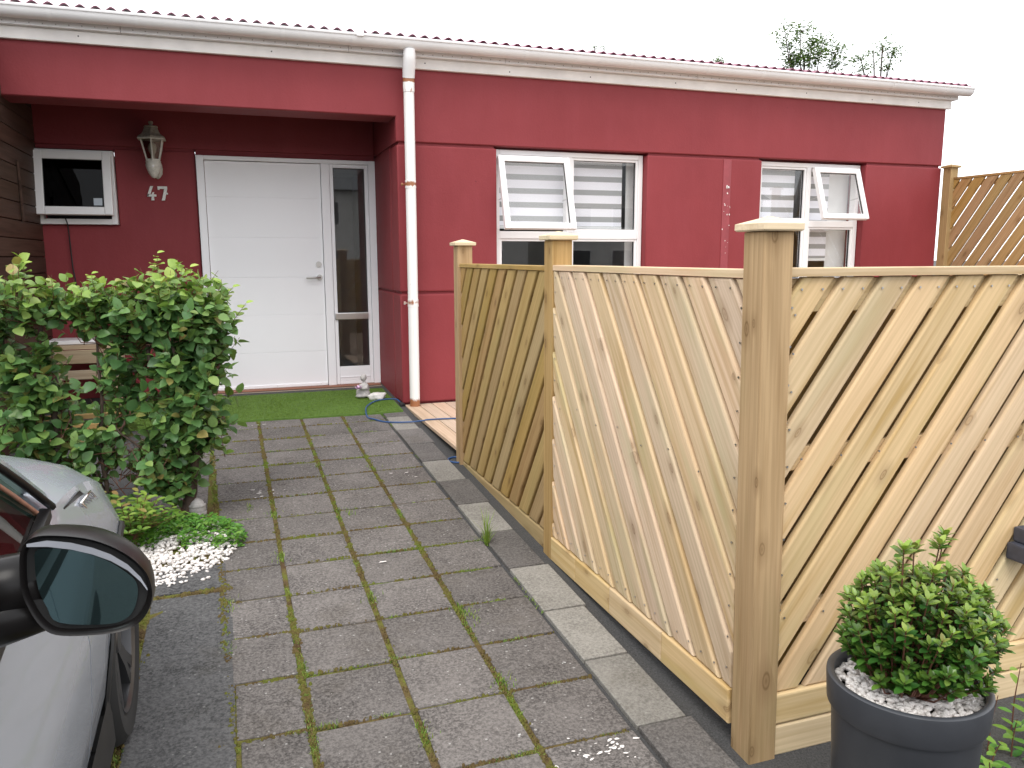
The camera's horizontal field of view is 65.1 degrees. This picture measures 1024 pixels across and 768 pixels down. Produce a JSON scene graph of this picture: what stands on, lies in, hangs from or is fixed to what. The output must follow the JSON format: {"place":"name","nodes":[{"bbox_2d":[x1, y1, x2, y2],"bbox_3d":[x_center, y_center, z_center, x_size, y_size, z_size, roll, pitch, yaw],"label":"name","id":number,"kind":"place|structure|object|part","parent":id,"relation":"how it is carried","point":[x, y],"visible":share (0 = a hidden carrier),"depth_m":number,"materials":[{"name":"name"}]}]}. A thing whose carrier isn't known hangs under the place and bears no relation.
{"place":"outdoors","nodes":[
{"label":"outdoors","id":0,"kind":"place"},
{"bbox_2d":[44,412,123,444],"bbox_3d":[-3.071,0.340,5.724,0.530,0.185,0.430,-3,10,-19],"label":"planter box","id":1,"kind":"object","parent":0,"point":[88,416],"visible":0.03,"depth_m":5.86,"materials":[{"name":"brown wood"}]},
{"bbox_2d":[110,411,738,767],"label":"path","id":2,"kind":"structure","parent":0,"point":[183,715],"depth_m":3.02,"materials":[{"name":"grey concrete"}]},
{"bbox_2d":[189,498,206,515],"bbox_3d":[-1.677,0.665,4.271,0.100,0.116,0.098,-3,10,-19],"label":"garden light","id":3,"kind":"object","parent":2,"relation":"on","point":[197,505],"visible":0.77,"depth_m":4.24,"materials":[{"name":"white stone"}]},
{"bbox_2d":[111,416,628,767],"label":"moss","id":4,"kind":"object","parent":2,"relation":"on","point":[294,631],"visible":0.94,"depth_m":3.20,"materials":[{"name":"plant"}]},
{"bbox_2d":[6,0,1023,260],"label":"sky","id":5,"kind":"structure","parent":0,"point":[979,44],"materials":[{"name":"white"}]},
{"bbox_2d":[9,261,1023,767],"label":"ground","id":6,"kind":"structure","parent":0,"point":[683,697],"depth_m":2.87,"materials":[{"name":"concrete"}]},
{"bbox_2d":[0,455,154,767],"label":"parked car","id":7,"kind":"object","parent":6,"relation":"on","point":[77,584],"visible":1,"depth_m":1.44,"materials":[{"name":"silver metal"}]},
{"bbox_3d":[-0.731,0.387,0.556,0.314,0.848,2.590,-3,10,-19],"label":"side window","id":8,"kind":"part","parent":7,"relation":"part of","materials":[{"name":"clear glass"}]},
{"bbox_3d":[-0.754,0.742,1.124,0.081,0.665,1.520,-3,10,-19],"label":"front door","id":9,"kind":"part","parent":7,"relation":"part of","materials":[{"name":"silver metal"}]},
{"bbox_2d":[52,344,124,399],"bbox_3d":[-3.553,-0.055,6.721,0.600,0.575,0.436,-3,10,-19],"label":"bench","id":10,"kind":"object","parent":6,"relation":"on","point":[83,356],"visible":0.09,"depth_m":6.50,"materials":[{"name":"brown wood"}]},
{"bbox_2d":[49,338,95,344],"bbox_3d":[-3.626,-0.358,6.666,0.380,0.034,0.260,-3,10,-19],"label":"tray","id":11,"kind":"object","parent":10,"relation":"on","point":[66,341],"visible":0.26,"depth_m":6.55,"materials":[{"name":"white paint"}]},
{"bbox_2d":[0,250,252,517],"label":"hedge","id":12,"kind":"object","parent":6,"relation":"on","point":[182,333],"visible":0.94,"depth_m":3.99,"materials":[{"name":"green plant"}]},
{"bbox_2d":[72,387,402,430],"bbox_3d":[-2.285,0.208,6.620,2.616,0.083,0.956,-3,10,-19],"label":"turf mat","id":13,"kind":"object","parent":6,"relation":"on","point":[295,405],"visible":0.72,"depth_m":6.69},
{"bbox_2d":[354,374,369,397],"bbox_3d":[-1.321,0.019,7.026,0.108,0.208,0.179,3,10,21],"label":"figurine","id":14,"kind":"object","parent":13,"relation":"on","point":[362,390],"visible":0.97,"depth_m":7.03,"materials":[{"name":"white ceramic"}]},
{"bbox_2d":[367,392,386,399],"bbox_3d":[-1.181,0.112,7.009,0.173,0.080,0.101,-3,10,-19],"label":"stone","id":15,"kind":"object","parent":13,"relation":"on","point":[376,395],"visible":0.92,"depth_m":6.97,"materials":[{"name":"white stone"}]},
{"bbox_2d":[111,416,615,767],"bbox_3d":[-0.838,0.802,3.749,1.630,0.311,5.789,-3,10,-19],"label":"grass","id":16,"kind":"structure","parent":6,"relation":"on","point":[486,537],"depth_m":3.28,"materials":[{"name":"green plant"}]},
{"bbox_2d":[365,398,455,422],"bbox_3d":[-0.852,0.240,6.485,1.071,0.072,0.561,8,12,43],"label":"garden hose","id":17,"kind":"object","parent":6,"relation":"on","point":[401,404],"visible":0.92,"depth_m":6.30,"materials":[{"name":"blue rubber"}]},
{"bbox_2d":[406,402,455,449],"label":"deck","id":18,"kind":"structure","parent":6,"relation":"on","point":[444,429],"depth_m":6.41,"materials":[{"name":"brown wood"}]},
{"bbox_2d":[0,0,975,455],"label":"house","id":19,"kind":"structure","parent":6,"relation":"on","point":[332,194],"depth_m":7.12,"materials":[{"name":"red paint"}]},
{"bbox_2d":[65,218,76,285],"bbox_3d":[-3.717,-0.848,6.830,0.061,1.109,0.105,-3,10,-19],"label":"cable","id":20,"kind":"object","parent":19,"relation":"hanging from","point":[71,251],"visible":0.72,"depth_m":6.82,"materials":[{"name":"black rubber"}]},
{"bbox_2d":[33,148,119,224],"bbox_3d":[-3.657,-1.650,6.719,0.602,0.610,0.231,-3,10,-19],"label":"window","id":21,"kind":"structure","parent":19,"relation":"in","point":[68,183],"depth_m":6.67,"materials":[{"name":"white paint"}]},
{"bbox_2d":[137,121,165,178],"bbox_3d":[-3.051,-1.987,6.809,0.215,0.472,0.288,-3,10,-19],"label":"wall lantern","id":22,"kind":"object","parent":19,"relation":"attached to","point":[151,133],"depth_m":6.76,"materials":[{"name":"metal"}]},
{"bbox_2d":[147,186,167,200],"bbox_3d":[-3.088,-1.660,6.985,0.167,0.120,0.014,-3,10,-19],"label":"house number","id":23,"kind":"object","parent":19,"relation":"attached to","point":[152,195],"visible":1,"depth_m":6.98,"materials":[{"name":"white metal"}]},
{"bbox_2d":[195,155,380,390],"bbox_3d":[-2.035,-1.013,7.460,1.570,2.103,0.121,-3,10,-19],"label":"door","id":24,"kind":"structure","parent":19,"relation":"in","point":[270,229],"depth_m":7.43,"materials":[{"name":"white paint"}]},
{"bbox_2d":[496,149,642,273],"bbox_3d":[0.548,-1.471,7.230,1.444,1.210,0.412,-3,10,-19],"label":"window","id":25,"kind":"structure","parent":19,"relation":"in","point":[572,193],"depth_m":7.31,"materials":[{"name":"white paint"}]},
{"bbox_2d":[759,161,868,277],"bbox_3d":[3.006,-1.612,8.096,1.253,1.202,0.394,-3,10,-19],"label":"window","id":26,"kind":"structure","parent":19,"relation":"in","point":[824,187],"depth_m":8.17,"materials":[{"name":"white paint"}]},
{"bbox_2d":[450,239,543,546],"bbox_3d":[-0.070,-0.054,4.543,0.136,1.536,1.587,-3,10,-19],"label":"fence","id":27,"kind":"object","parent":6,"relation":"on","point":[499,345],"visible":0.79,"depth_m":4.41,"materials":[{"name":"brown wood"}]},
{"bbox_2d":[589,40,607,51],"bbox_3d":[2.383,-5.811,22.165,0.599,7.076,0.589,4,10,26],"label":"tree","id":28,"kind":"object","parent":6,"relation":"on","point":[594,46],"visible":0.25,"depth_m":21.66,"materials":[{"name":"green plant"}]},
{"bbox_2d":[539,231,742,722],"bbox_3d":[0.449,0.198,3.096,0.136,1.590,1.558,-3,10,-19],"label":"fence","id":29,"kind":"object","parent":6,"relation":"on","point":[642,371],"visible":0.92,"depth_m":2.85,"materials":[{"name":"brown wood"}]},
{"bbox_2d":[712,54,726,62],"bbox_3d":[5.926,-5.957,23.410,0.631,6.948,0.646,1,9,4],"label":"tree","id":30,"kind":"object","parent":6,"relation":"on","point":[718,60],"visible":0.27,"depth_m":22.81,"materials":[{"name":"green plant"}]},
{"bbox_2d":[768,18,853,72],"bbox_3d":[6.783,-4.938,18.517,2.091,6.462,1.281,-3,10,-19],"label":"tree","id":31,"kind":"object","parent":6,"relation":"on","point":[796,59],"visible":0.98,"depth_m":18.03,"materials":[{"name":"green plant"}]},
{"bbox_2d":[846,34,907,76],"bbox_3d":[8.577,-4.995,19.163,1.574,6.380,0.908,-3,10,-19],"label":"tree","id":32,"kind":"object","parent":6,"relation":"on","point":[881,56],"visible":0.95,"depth_m":18.75,"materials":[{"name":"green plant"}]},
{"bbox_2d":[731,216,1023,764],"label":"fence","id":33,"kind":"object","parent":6,"relation":"on","point":[882,413],"visible":0.85,"depth_m":2.40,"materials":[{"name":"brown wood"}]},
{"bbox_2d":[1006,525,1023,563],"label":"latch","id":34,"kind":"object","parent":33,"relation":"attached to","point":[1015,550],"visible":1,"depth_m":2.62,"materials":[{"name":"black metal"}]},
{"bbox_2d":[826,648,995,767],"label":"plant pot","id":35,"kind":"object","parent":6,"relation":"on","point":[876,728],"visible":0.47,"depth_m":1.85,"materials":[{"name":"plastic"}]},
{"bbox_2d":[833,525,1015,702],"bbox_3d":[0.990,0.549,1.931,0.391,0.420,0.396,4,10,26],"label":"potted shrub","id":36,"kind":"object","parent":35,"relation":"on","point":[890,620],"visible":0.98,"depth_m":1.85,"materials":[{"name":"green plant"}]},
{"bbox_2d":[936,164,1023,275],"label":"tall fence","id":37,"kind":"object","parent":6,"relation":"on","point":[954,186],"visible":0.55,"depth_m":8.14,"materials":[{"name":"brown wood"}]},
{"bbox_2d":[979,663,1023,767],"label":"plant","id":38,"kind":"object","parent":6,"relation":"on","point":[989,763],"visible":0.88,"depth_m":2.42,"materials":[{"name":"green plant"}]},
{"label":"soil","id":39,"kind":"structure","parent":6,"relation":"on","visible":0},
{"bbox_2d":[105,488,185,544],"bbox_3d":[-2.159,0.604,3.675,1.275,0.492,0.538,-6,11,-31],"label":"shrub","id":40,"kind":"object","parent":39,"relation":"on","point":[143,513],"visible":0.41,"depth_m":3.79,"materials":[{"name":"green plant"}]},
{"bbox_2d":[129,521,237,586],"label":"pebbles","id":41,"kind":"object","parent":39,"relation":"on","point":[159,554],"visible":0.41,"depth_m":3.74,"materials":[{"name":"white stone"}]},
{"bbox_2d":[123,511,247,548],"bbox_3d":[-1.692,0.725,3.973,0.768,0.106,0.448,-2,9,-9],"label":"ground cover","id":42,"kind":"object","parent":41,"relation":"on","point":[181,521],"visible":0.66,"depth_m":3.95,"materials":[{"name":"green plant"}]}
]}

